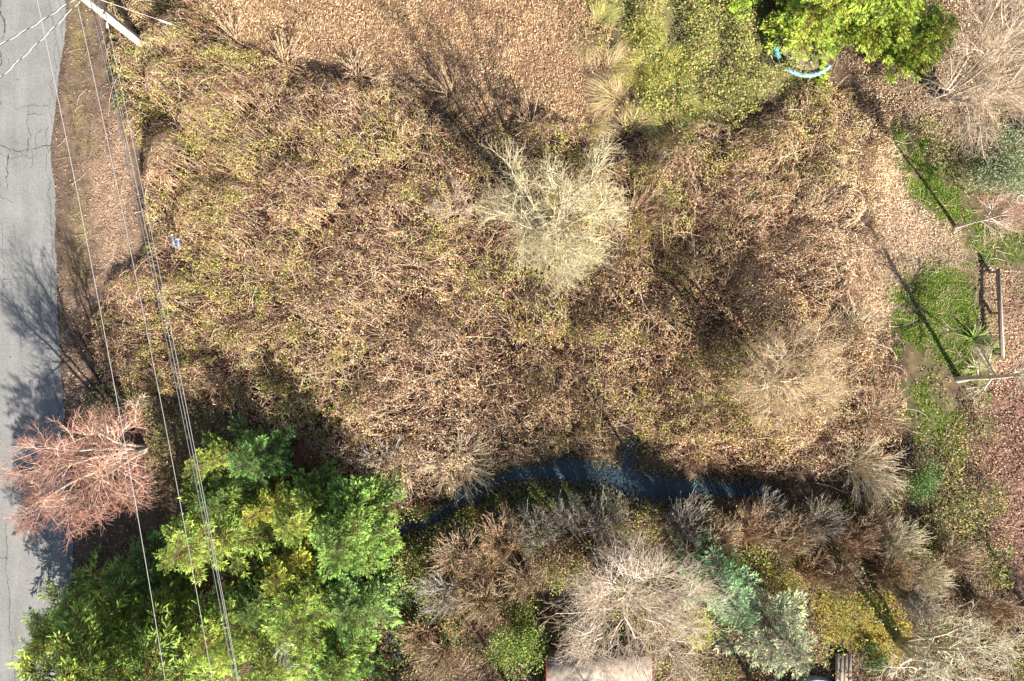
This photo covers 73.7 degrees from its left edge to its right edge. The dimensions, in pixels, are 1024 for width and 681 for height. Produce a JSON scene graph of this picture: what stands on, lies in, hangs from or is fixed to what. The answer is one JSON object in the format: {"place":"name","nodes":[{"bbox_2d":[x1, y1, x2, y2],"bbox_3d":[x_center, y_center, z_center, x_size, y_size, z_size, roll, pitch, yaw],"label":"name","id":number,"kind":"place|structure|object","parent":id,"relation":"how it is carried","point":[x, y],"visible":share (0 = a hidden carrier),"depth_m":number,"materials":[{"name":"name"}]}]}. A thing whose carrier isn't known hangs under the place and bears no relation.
{"place":"outdoors","nodes":[
{"label":"outdoors","id":0,"kind":"place"},
{"bbox_2d":[0,0,72,680],"bbox_3d":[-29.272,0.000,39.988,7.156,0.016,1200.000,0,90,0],"label":"road","id":1,"kind":"structure","parent":0,"point":[28,342],"depth_m":39.98,"materials":[{"name":"asphalt"}]},
{"bbox_2d":[0,0,69,680],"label":"road cracks","id":2,"kind":"object","parent":1,"relation":"on","point":[14,277],"visible":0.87,"depth_m":39.98,"materials":[{"name":"asphalt"}]},
{"bbox_2d":[76,0,212,680],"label":"power line","id":3,"kind":"object","parent":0,"point":[149,343],"visible":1,"depth_m":32.62,"materials":[{"name":"metal"}]},
{"bbox_2d":[91,4,233,679],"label":"telecom cable","id":4,"kind":"object","parent":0,"point":[166,341],"visible":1,"depth_m":33.63,"materials":[{"name":"rubber"}]},
{"bbox_2d":[95,3,237,680],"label":"telecom cable","id":5,"kind":"object","parent":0,"point":[170,345],"visible":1,"depth_m":33.52,"materials":[{"name":"rubber"}]},
{"bbox_2d":[49,0,1023,680],"bbox_3d":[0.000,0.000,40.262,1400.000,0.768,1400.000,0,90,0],"label":"ground","id":6,"kind":"structure","parent":0,"point":[124,528],"depth_m":39.99,"materials":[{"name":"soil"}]},
{"bbox_2d":[5,544,137,679],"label":"conifer","id":7,"kind":"object","parent":6,"relation":"on","point":[33,648],"visible":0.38,"depth_m":36.43,"materials":[{"name":"green plant"}]},
{"bbox_2d":[0,396,163,551],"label":"bare tree","id":8,"kind":"object","parent":6,"relation":"on","point":[133,450],"visible":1,"depth_m":33.51,"materials":[{"name":"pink plant"}]},
{"bbox_2d":[81,0,153,54],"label":"utility pole","id":9,"kind":"object","parent":6,"relation":"on","point":[123,29],"visible":0.73,"depth_m":36.29,"materials":[{"name":"white wood"}]},
{"bbox_2d":[37,0,165,680],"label":"power line","id":10,"kind":"object","parent":9,"relation":"attached to","point":[105,338],"visible":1,"depth_m":30.36,"materials":[{"name":"metal"}]},
{"bbox_2d":[13,556,224,680],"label":"conifer","id":11,"kind":"object","parent":6,"relation":"on","point":[73,666],"visible":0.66,"depth_m":33.57,"materials":[{"name":"green plant"}]},
{"bbox_2d":[99,526,198,609],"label":"conifer","id":12,"kind":"object","parent":6,"relation":"on","point":[137,566],"visible":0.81,"depth_m":37.15,"materials":[{"name":"green plant"}]},
{"bbox_2d":[111,568,215,666],"bbox_3d":[-19.126,15.034,36.343,5.196,7.464,5.132,41,90,0],"label":"conifer","id":13,"kind":"object","parent":6,"relation":"on","point":[179,592],"visible":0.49,"depth_m":36.85,"materials":[{"name":"green plant"}]},
{"bbox_2d":[112,550,242,680],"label":"conifer","id":14,"kind":"object","parent":6,"relation":"on","point":[158,673],"visible":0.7,"depth_m":34.53,"materials":[{"name":"green plant"}]},
{"bbox_2d":[153,466,283,586],"bbox_3d":[-15.995,10.219,35.995,5.607,9.408,6.914,-40,90,0],"label":"conifer","id":15,"kind":"object","parent":6,"relation":"on","point":[234,536],"visible":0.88,"depth_m":35.92,"materials":[{"name":"green plant"}]},
{"bbox_2d":[182,431,267,482],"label":"conifer","id":16,"kind":"object","parent":6,"relation":"on","point":[220,450],"visible":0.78,"depth_m":36.41,"materials":[{"name":"green plant"}]},
{"bbox_2d":[202,7,250,58],"bbox_3d":[-16.580,-17.690,39.421,2.879,1.366,2.704,-19,90,0],"label":"brush","id":17,"kind":"object","parent":6,"relation":"on","point":[237,39],"visible":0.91,"depth_m":39.35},
{"bbox_2d":[188,465,267,528],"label":"conifer","id":18,"kind":"object","parent":6,"relation":"on","point":[223,488],"visible":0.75,"depth_m":37.27,"materials":[{"name":"green plant"}]},
{"bbox_2d":[181,554,279,676],"bbox_3d":[-15.265,15.685,36.381,4.520,8.043,6.602,35,90,0],"label":"conifer","id":19,"kind":"object","parent":6,"relation":"on","point":[214,652],"visible":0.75,"depth_m":35.53,"materials":[{"name":"green plant"}]},
{"bbox_2d":[227,564,297,632],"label":"conifer","id":20,"kind":"object","parent":6,"relation":"on","point":[259,598],"visible":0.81,"depth_m":36.86,"materials":[{"name":"green plant"}]},
{"bbox_2d":[224,411,306,500],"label":"conifer","id":21,"kind":"object","parent":6,"relation":"on","point":[254,465],"visible":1,"depth_m":37.44,"materials":[{"name":"green plant"}]},
{"bbox_2d":[238,470,298,528],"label":"conifer","id":22,"kind":"object","parent":6,"relation":"on","point":[264,507],"visible":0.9,"depth_m":36.16,"materials":[{"name":"green plant"}]},
{"bbox_2d":[225,606,326,680],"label":"conifer","id":23,"kind":"object","parent":6,"relation":"on","point":[269,667],"visible":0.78,"depth_m":36.57,"materials":[{"name":"green plant"}]},
{"bbox_2d":[263,30,312,73],"bbox_3d":[-12.793,-16.543,39.280,2.933,1.430,2.649,43,90,0],"label":"brush","id":24,"kind":"object","parent":6,"relation":"on","point":[283,56],"visible":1,"depth_m":39.23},
{"bbox_2d":[260,531,320,598],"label":"conifer","id":25,"kind":"object","parent":6,"relation":"on","point":[290,563],"visible":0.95,"depth_m":35.98,"materials":[{"name":"green plant"}]},
{"bbox_2d":[267,456,335,547],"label":"conifer","id":26,"kind":"object","parent":6,"relation":"on","point":[299,520],"visible":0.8,"depth_m":35.69,"materials":[{"name":"green plant"}]},
{"bbox_2d":[284,434,331,475],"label":"leafy shrub","id":27,"kind":"object","parent":6,"relation":"on","point":[296,451],"visible":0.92,"depth_m":38.78,"materials":[{"name":"green plant"}]},
{"bbox_2d":[259,548,361,669],"bbox_3d":[-10.970,14.230,35.833,5.900,8.445,5.283,0,90,0],"label":"conifer","id":28,"kind":"object","parent":6,"relation":"on","point":[304,606],"visible":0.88,"depth_m":34.98,"materials":[{"name":"green plant"}]},
{"bbox_2d":[289,453,349,516],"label":"conifer","id":29,"kind":"object","parent":6,"relation":"on","point":[330,472],"visible":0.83,"depth_m":37.66,"materials":[{"name":"green plant"}]},
{"bbox_2d":[65,6,619,586],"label":"bank grass","id":30,"kind":"structure","parent":6,"relation":"on","point":[547,502],"depth_m":39.95,"materials":[{"name":"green plant"}]},
{"bbox_2d":[298,623,388,680],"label":"conifer","id":31,"kind":"object","parent":6,"relation":"on","point":[342,663],"visible":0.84,"depth_m":36.97,"materials":[{"name":"green plant"}]},
{"bbox_2d":[306,463,412,582],"bbox_3d":[-8.877,10.280,35.782,6.283,8.544,6.415,0,90,0],"label":"conifer","id":32,"kind":"object","parent":6,"relation":"on","point":[349,533],"visible":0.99,"depth_m":36.19,"materials":[{"name":"green plant"}]},
{"bbox_2d":[324,554,427,649],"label":"conifer","id":33,"kind":"object","parent":6,"relation":"on","point":[357,610],"visible":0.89,"depth_m":36.81,"materials":[{"name":"green plant"}]},
{"bbox_2d":[347,431,422,513],"bbox_3d":[-7.151,7.353,38.867,4.454,2.247,4.217,-42,90,0],"label":"cane clump","id":34,"kind":"object","parent":6,"relation":"on","point":[378,458],"visible":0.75,"depth_m":38.69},
{"bbox_2d":[397,618,440,659],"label":"bare shrub","id":35,"kind":"object","parent":6,"relation":"on","point":[424,633],"visible":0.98,"depth_m":38.71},
{"bbox_2d":[404,563,464,628],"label":"bare shrub","id":36,"kind":"object","parent":6,"relation":"on","point":[431,591],"visible":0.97,"depth_m":37.82,"materials":[{"name":"plant"}]},
{"bbox_2d":[413,633,464,680],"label":"bare shrub","id":37,"kind":"object","parent":6,"relation":"on","point":[445,652],"visible":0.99,"depth_m":38.56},
{"bbox_2d":[417,55,469,108],"bbox_3d":[-3.768,-14.622,39.398,2.992,1.339,2.781,36,90,0],"label":"brush","id":38,"kind":"object","parent":6,"relation":"on","point":[442,80],"visible":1,"depth_m":39.32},
{"bbox_2d":[420,177,475,230],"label":"shrub","id":39,"kind":"object","parent":6,"relation":"on","point":[452,212],"visible":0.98,"depth_m":37.79,"materials":[{"name":"beige plant"}]},
{"bbox_2d":[423,519,488,587],"bbox_3d":[-3.078,11.739,37.974,3.864,4.030,3.664,0,90,0],"label":"bare shrub","id":40,"kind":"object","parent":6,"relation":"on","point":[453,548],"visible":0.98,"depth_m":37.49,"materials":[{"name":"plant"}]},
{"bbox_2d":[414,426,497,507],"bbox_3d":[-3.108,7.058,38.843,4.742,2.327,4.642,0,90,0],"label":"cane clump","id":41,"kind":"object","parent":6,"relation":"on","point":[461,478],"visible":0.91,"depth_m":38.61,"materials":[{"name":"plant"}]},
{"bbox_2d":[448,570,506,631],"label":"bare shrub","id":42,"kind":"object","parent":6,"relation":"on","point":[487,604],"visible":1,"depth_m":37.70,"materials":[{"name":"plant"}]},
{"bbox_2d":[454,540,503,601],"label":"bare shrub","id":43,"kind":"object","parent":6,"relation":"on","point":[486,567],"visible":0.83,"depth_m":37.94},
{"bbox_2d":[473,503,536,576],"bbox_3d":[-0.539,10.580,37.928,3.531,4.217,3.527,30,90,0],"label":"bare shrub","id":44,"kind":"object","parent":6,"relation":"on","point":[494,535],"visible":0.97,"depth_m":37.21,"materials":[{"name":"plant"}]},
{"bbox_2d":[82,0,928,517],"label":"bramble canes","id":45,"kind":"object","parent":6,"relation":"on","point":[394,190],"visible":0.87,"depth_m":38.66,"materials":[{"name":"plant"}]},
{"bbox_2d":[482,601,553,680],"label":"holly","id":46,"kind":"object","parent":6,"relation":"on","point":[516,652],"visible":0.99,"depth_m":37.67,"materials":[{"name":"green plant"}]},
{"bbox_2d":[493,553,550,611],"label":"bare shrub","id":47,"kind":"object","parent":6,"relation":"on","point":[524,579],"visible":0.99,"depth_m":37.72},
{"bbox_2d":[505,497,567,567],"bbox_3d":[1.170,10.522,38.041,3.493,3.984,3.696,-44,90,0],"label":"bare shrub","id":48,"kind":"object","parent":6,"relation":"on","point":[527,535],"visible":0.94,"depth_m":37.49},
{"bbox_2d":[53,0,1023,680],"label":"fallen twigs","id":49,"kind":"object","parent":6,"relation":"on","point":[893,338],"visible":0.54,"depth_m":39.92,"materials":[{"name":"wood"}]},
{"bbox_2d":[75,0,1023,680],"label":"ivy cover","id":50,"kind":"object","parent":6,"relation":"on","point":[629,436],"visible":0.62,"depth_m":39.30,"materials":[{"name":"green plant"}]},
{"bbox_2d":[469,133,636,300],"bbox_3d":[2.039,-5.819,35.107,8.303,9.908,7.894,0,90,0],"label":"bare tree","id":51,"kind":"object","parent":6,"relation":"on","point":[547,236],"visible":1,"depth_m":33.40,"materials":[{"name":"beige plant"}]},
{"bbox_2d":[547,488,593,539],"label":"bare shrub","id":52,"kind":"object","parent":6,"relation":"on","point":[577,514],"visible":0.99,"depth_m":37.86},
{"bbox_2d":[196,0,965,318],"bbox_3d":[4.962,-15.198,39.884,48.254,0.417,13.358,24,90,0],"label":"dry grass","id":53,"kind":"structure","parent":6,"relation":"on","point":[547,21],"depth_m":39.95,"materials":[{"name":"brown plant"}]},
{"bbox_2d":[569,25,611,66],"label":"grass clump","id":54,"kind":"object","parent":6,"relation":"on","point":[587,52],"visible":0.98,"depth_m":39.84,"materials":[{"name":"beige plant"}]},
{"bbox_2d":[576,100,620,146],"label":"grass clump","id":55,"kind":"object","parent":6,"relation":"on","point":[600,130],"visible":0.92,"depth_m":39.85,"materials":[{"name":"beige plant"}]},
{"bbox_2d":[545,642,653,680],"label":"shed","id":56,"kind":"structure","parent":6,"relation":"on","point":[552,675],"depth_m":37.67,"materials":[{"name":"metal"}]},
{"bbox_2d":[579,70,636,118],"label":"grass clump","id":57,"kind":"object","parent":6,"relation":"on","point":[607,98],"visible":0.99,"depth_m":39.76,"materials":[{"name":"beige plant"}]},
{"bbox_2d":[587,0,628,36],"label":"grass clump","id":58,"kind":"object","parent":6,"relation":"on","point":[608,12],"visible":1,"depth_m":39.78,"materials":[{"name":"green plant"}]},
{"bbox_2d":[580,484,636,543],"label":"bare shrub","id":59,"kind":"object","parent":6,"relation":"on","point":[601,522],"visible":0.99,"depth_m":37.78,"materials":[{"name":"plant"}]},
{"bbox_2d":[602,37,646,88],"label":"grass clump","id":60,"kind":"object","parent":6,"relation":"on","point":[617,58],"visible":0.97,"depth_m":39.75,"materials":[{"name":"beige plant"}]},
{"bbox_2d":[612,95,655,134],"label":"grass clump","id":61,"kind":"object","parent":6,"relation":"on","point":[636,116],"visible":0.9,"depth_m":39.83,"materials":[{"name":"beige plant"}]},
{"bbox_2d":[535,522,740,680],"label":"bare tree","id":62,"kind":"object","parent":6,"relation":"on","point":[600,594],"visible":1,"depth_m":33.96,"materials":[{"name":"beige plant"}]},
{"bbox_2d":[617,8,669,61],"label":"grass clump","id":63,"kind":"object","parent":6,"relation":"on","point":[642,40],"visible":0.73,"depth_m":39.75,"materials":[{"name":"green plant"}]},
{"bbox_2d":[615,176,682,246],"bbox_3d":[7.513,-7.223,38.608,4.221,2.731,4.128,0,90,0],"label":"cane clump","id":64,"kind":"object","parent":6,"relation":"on","point":[648,214],"visible":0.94,"depth_m":38.35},
{"bbox_2d":[629,59,678,104],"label":"grass clump","id":65,"kind":"object","parent":6,"relation":"on","point":[653,72],"visible":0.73,"depth_m":39.79,"materials":[{"name":"green plant"}]},
{"bbox_2d":[641,106,683,150],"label":"grass clump","id":66,"kind":"object","parent":6,"relation":"on","point":[660,128],"visible":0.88,"depth_m":39.84,"materials":[{"name":"green plant"}]},
{"bbox_2d":[665,85,711,130],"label":"grass clump","id":67,"kind":"object","parent":6,"relation":"on","point":[692,120],"visible":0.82,"depth_m":39.80,"materials":[{"name":"green plant"}]},
{"bbox_2d":[660,490,718,550],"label":"bare shrub","id":68,"kind":"object","parent":6,"relation":"on","point":[677,518],"visible":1,"depth_m":37.63,"materials":[{"name":"plant"}]},
{"bbox_2d":[665,598,714,649],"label":"leafy shrub","id":69,"kind":"object","parent":6,"relation":"on","point":[707,638],"visible":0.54,"depth_m":37.96,"materials":[{"name":"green plant"}]},
{"bbox_2d":[665,422,726,485],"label":"cane clump","id":70,"kind":"object","parent":6,"relation":"on","point":[703,454],"visible":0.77,"depth_m":38.79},
{"bbox_2d":[666,523,761,629],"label":"spruce","id":71,"kind":"object","parent":6,"relation":"on","point":[729,580],"visible":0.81,"depth_m":35.09,"materials":[{"name":"green plant"}]},
{"bbox_2d":[695,503,755,563],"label":"bare shrub","id":72,"kind":"object","parent":6,"relation":"on","point":[721,532],"visible":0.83,"depth_m":37.26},
{"bbox_2d":[726,496,788,556],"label":"bare shrub","id":73,"kind":"object","parent":6,"relation":"on","point":[748,524],"visible":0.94,"depth_m":37.36,"materials":[{"name":"plant"}]},
{"bbox_2d":[711,569,818,678],"bbox_3d":[14.217,16.108,36.666,4.806,6.777,5.390,14,90,0],"label":"conifer","id":74,"kind":"object","parent":6,"relation":"on","point":[776,643],"visible":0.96,"depth_m":37.02,"materials":[{"name":"green plant"}]},
{"bbox_2d":[744,486,793,535],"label":"bare shrub","id":75,"kind":"object","parent":6,"relation":"on","point":[774,511],"visible":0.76,"depth_m":38.00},
{"bbox_2d":[755,552,813,601],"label":"leafy shrub","id":76,"kind":"object","parent":6,"relation":"on","point":[787,574],"visible":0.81,"depth_m":38.87,"materials":[{"name":"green plant"}]},
{"bbox_2d":[762,506,824,564],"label":"bare shrub","id":77,"kind":"object","parent":6,"relation":"on","point":[787,543],"visible":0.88,"depth_m":37.50,"materials":[{"name":"plant"}]},
{"bbox_2d":[721,307,872,441],"bbox_3d":[14.369,1.864,35.907,6.581,8.373,6.127,-23,90,0],"label":"bare tree","id":78,"kind":"object","parent":6,"relation":"on","point":[789,397],"visible":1,"depth_m":34.77,"materials":[{"name":"beige plant"}]},
{"bbox_2d":[776,507,831,554],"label":"bare shrub","id":79,"kind":"object","parent":6,"relation":"on","point":[808,520],"visible":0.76,"depth_m":37.63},
{"bbox_2d":[770,23,839,80],"bbox_3d":[16.982,-17.032,39.573,3.815,0.785,3.818,0,90,0],"label":"trampoline","id":80,"kind":"object","parent":6,"relation":"on","point":[788,53],"visible":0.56,"depth_m":39.28,"materials":[{"name":"plastic"}]},
{"bbox_2d":[758,0,868,87],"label":"cedar","id":81,"kind":"object","parent":6,"relation":"on","point":[804,17],"visible":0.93,"depth_m":37.80,"materials":[{"name":"green plant"}]},
{"bbox_2d":[790,547,840,594],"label":"bare shrub","id":82,"kind":"object","parent":6,"relation":"on","point":[807,564],"visible":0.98,"depth_m":38.45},
{"bbox_2d":[794,490,855,547],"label":"bare shrub","id":83,"kind":"object","parent":6,"relation":"on","point":[828,530],"visible":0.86,"depth_m":37.78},
{"bbox_2d":[817,555,868,607],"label":"bare shrub","id":84,"kind":"object","parent":6,"relation":"on","point":[843,577],"visible":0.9,"depth_m":38.24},
{"bbox_2d":[834,653,851,680],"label":"wooden platform","id":85,"kind":"structure","parent":6,"relation":"on","point":[843,668],"depth_m":39.70,"materials":[{"name":"brown wood"}]},
{"bbox_2d":[828,514,888,575],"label":"bare shrub","id":86,"kind":"object","parent":6,"relation":"on","point":[849,539],"visible":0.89,"depth_m":37.87,"materials":[{"name":"plant"}]},
{"bbox_2d":[813,590,910,664],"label":"shrub","id":87,"kind":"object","parent":6,"relation":"on","point":[862,624],"depth_m":40.02,"materials":[{"name":"green plant"}]},
{"bbox_2d":[831,298,892,350],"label":"cane clump","id":88,"kind":"object","parent":6,"relation":"on","point":[859,316],"visible":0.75,"depth_m":38.67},
{"bbox_2d":[830,430,914,514],"bbox_3d":[20.284,7.373,38.770,4.394,2.512,4.748,-30,90,0],"label":"bare shrub","id":89,"kind":"object","parent":6,"relation":"on","point":[873,479],"visible":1,"depth_m":38.50,"materials":[{"name":"plant"}]},
{"bbox_2d":[858,639,891,676],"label":"leafy shrub","id":90,"kind":"object","parent":6,"relation":"on","point":[880,663],"visible":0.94,"depth_m":39.45,"materials":[{"name":"green plant"}]},
{"bbox_2d":[849,491,901,550],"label":"bare shrub","id":91,"kind":"object","parent":6,"relation":"on","point":[868,520],"visible":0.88,"depth_m":37.99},
{"bbox_2d":[816,0,944,64],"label":"cedar","id":92,"kind":"object","parent":6,"relation":"on","point":[890,18],"visible":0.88,"depth_m":37.16,"materials":[{"name":"green plant"}]},
{"bbox_2d":[848,376,922,444],"bbox_3d":[20.833,3.812,38.703,3.811,2.586,4.008,0,90,0],"label":"cane clump","id":93,"kind":"object","parent":6,"relation":"on","point":[877,413],"visible":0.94,"depth_m":38.43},
{"bbox_2d":[867,555,922,608],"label":"bare shrub","id":94,"kind":"object","parent":6,"relation":"on","point":[883,572],"visible":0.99,"depth_m":38.24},
{"bbox_2d":[873,515,936,568],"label":"bare shrub","id":95,"kind":"object","parent":6,"relation":"on","point":[904,539],"visible":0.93,"depth_m":37.81,"materials":[{"name":"plant"}]},
{"bbox_2d":[875,0,960,83],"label":"cedar","id":96,"kind":"object","parent":6,"relation":"on","point":[931,38],"visible":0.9,"depth_m":37.31,"materials":[{"name":"green plant"}]},
{"bbox_2d":[896,584,950,626],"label":"bare shrub","id":97,"kind":"object","parent":6,"relation":"on","point":[917,598],"visible":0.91,"depth_m":38.43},
{"bbox_2d":[901,454,946,505],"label":"leafy shrub","id":98,"kind":"object","parent":6,"relation":"on","point":[927,482],"visible":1,"depth_m":38.86,"materials":[{"name":"green plant"}]},
{"bbox_2d":[907,553,959,600],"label":"bare shrub","id":99,"kind":"object","parent":6,"relation":"on","point":[938,577],"visible":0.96,"depth_m":38.34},
{"bbox_2d":[869,596,1023,680],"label":"bare tree","id":100,"kind":"object","parent":6,"relation":"on","point":[910,641],"visible":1,"depth_m":34.92,"materials":[{"name":"beige plant"}]},
{"bbox_2d":[884,116,1023,467],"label":"lawn grass","id":101,"kind":"structure","parent":6,"relation":"on","point":[936,280],"depth_m":39.95,"materials":[{"name":"green plant"}]},
{"bbox_2d":[929,529,991,582],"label":"bare shrub","id":102,"kind":"object","parent":6,"relation":"on","point":[951,553],"visible":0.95,"depth_m":38.33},
{"bbox_2d":[902,0,1023,165],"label":"bare tree","id":103,"kind":"object","parent":6,"relation":"on","point":[949,93],"visible":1,"depth_m":34.51,"materials":[{"name":"beige plant"}]},
{"bbox_2d":[953,319,996,359],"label":"fern","id":104,"kind":"object","parent":6,"relation":"on","point":[979,337],"visible":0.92,"depth_m":39.73,"materials":[{"name":"green plant"}]},
{"bbox_2d":[953,182,1023,249],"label":"bare tree","id":105,"kind":"object","parent":6,"relation":"on","point":[1015,212],"visible":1,"depth_m":36.30,"materials":[{"name":"beige plant"}]},
{"bbox_2d":[955,340,1023,409],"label":"bare tree","id":106,"kind":"object","parent":6,"relation":"on","point":[1014,373],"visible":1,"depth_m":37.10,"materials":[{"name":"beige plant"}]},
{"bbox_2d":[956,119,1023,202],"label":"evergreen bush","id":107,"kind":"object","parent":6,"relation":"on","point":[1019,175],"visible":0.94,"depth_m":38.62,"materials":[{"name":"green plant"}]},
{"bbox_2d":[964,589,1023,655],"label":"bare shrub","id":108,"kind":"object","parent":6,"relation":"on","point":[999,611],"visible":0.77,"depth_m":37.98,"materials":[{"name":"plant"}]},
{"bbox_2d":[987,269,1006,356],"bbox_3d":[28.019,-1.592,39.638,1.101,1.025,5.060,0,90,0],"label":"timber rail","id":109,"kind":"object","parent":6,"relation":"on","point":[999,299],"visible":0.95,"depth_m":39.17,"materials":[{"name":"grey wood"}]},
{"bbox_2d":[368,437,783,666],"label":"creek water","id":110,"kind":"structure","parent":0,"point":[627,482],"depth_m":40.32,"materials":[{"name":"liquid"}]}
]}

